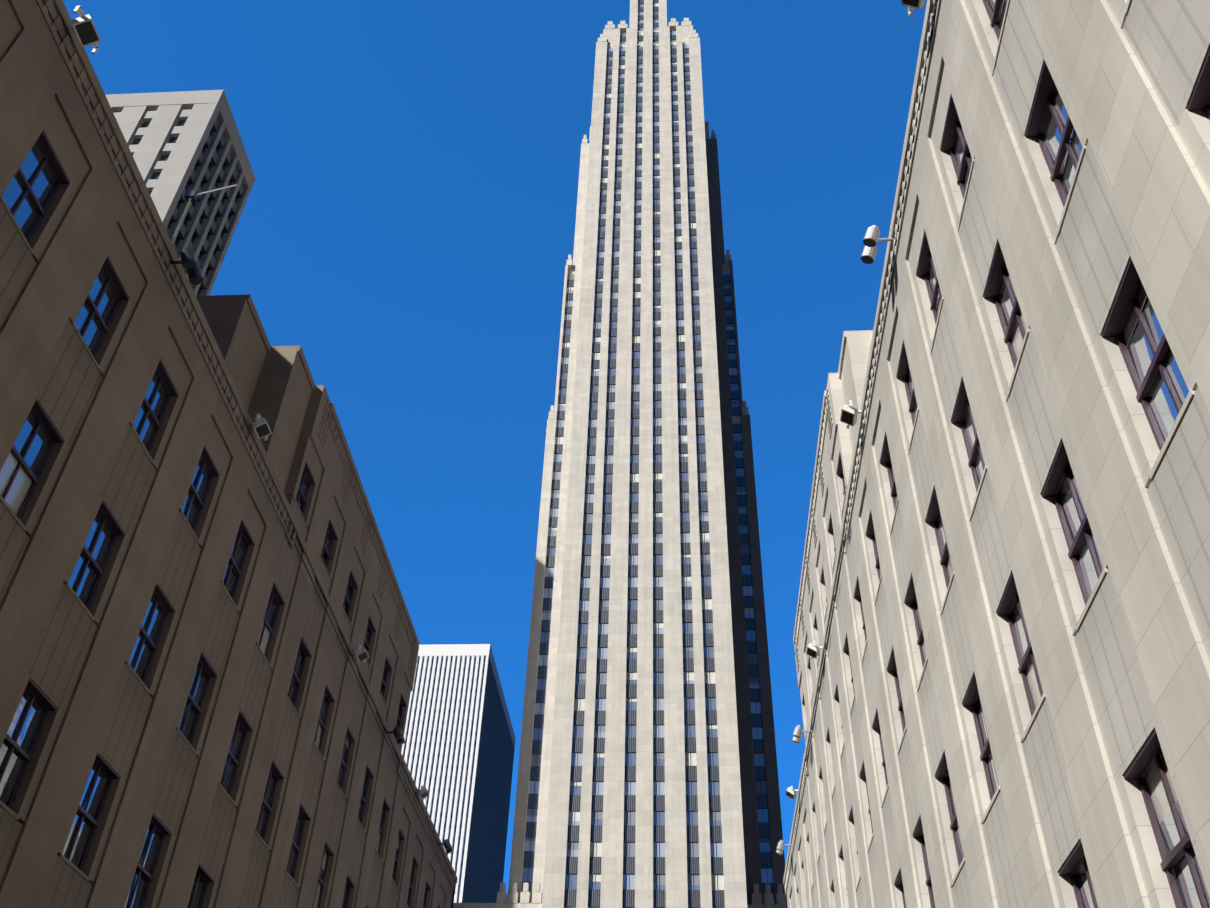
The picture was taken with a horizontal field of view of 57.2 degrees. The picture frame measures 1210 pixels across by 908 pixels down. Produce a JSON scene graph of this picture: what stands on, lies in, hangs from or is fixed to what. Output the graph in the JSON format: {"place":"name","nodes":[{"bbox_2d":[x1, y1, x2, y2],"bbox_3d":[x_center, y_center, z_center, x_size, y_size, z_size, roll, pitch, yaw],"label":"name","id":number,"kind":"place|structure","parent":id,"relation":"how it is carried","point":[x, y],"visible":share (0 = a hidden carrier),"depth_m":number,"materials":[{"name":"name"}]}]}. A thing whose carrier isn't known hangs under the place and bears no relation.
{"place":"outdoors","nodes":[
{"label":"outdoors","id":0,"kind":"place"},
{"bbox_2d":[63,0,926,897],"label":"sky","id":1,"kind":"structure","parent":0,"point":[407,221],"materials":[{"name":"blue"}]},
{"label":"ground","id":2,"kind":"structure","parent":0,"visible":0},
{"bbox_2d":[105,90,254,295],"bbox_3d":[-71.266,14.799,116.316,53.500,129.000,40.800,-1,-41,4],"label":"building","id":3,"kind":"structure","parent":2,"relation":"on","point":[180,143],"depth_m":138.42,"materials":[{"name":"grey concrete"}]},
{"bbox_2d":[0,0,457,907],"bbox_3d":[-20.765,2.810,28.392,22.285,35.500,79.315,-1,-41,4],"label":"office building","id":4,"kind":"structure","parent":2,"relation":"on","point":[208,648],"depth_m":27.59,"materials":[{"name":"stone"}]},
{"bbox_2d":[401,644,515,902],"bbox_3d":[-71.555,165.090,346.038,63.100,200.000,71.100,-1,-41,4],"label":"office tower","id":5,"kind":"structure","parent":2,"relation":"on","point":[458,748],"depth_m":366.03,"materials":[{"name":"limestone"},{"name":"grey glass"}]},
{"bbox_2d":[453,0,786,907],"bbox_3d":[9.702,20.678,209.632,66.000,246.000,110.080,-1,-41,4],"label":"skyscraper","id":6,"kind":"structure","parent":2,"relation":"on","point":[647,768],"depth_m":146.32,"materials":[{"name":"stone"}]},
{"bbox_2d":[776,0,1209,907],"bbox_3d":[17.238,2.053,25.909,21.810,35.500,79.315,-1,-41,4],"label":"building","id":7,"kind":"structure","parent":2,"relation":"on","point":[1002,640],"depth_m":17.38,"materials":[{"name":"stone"}]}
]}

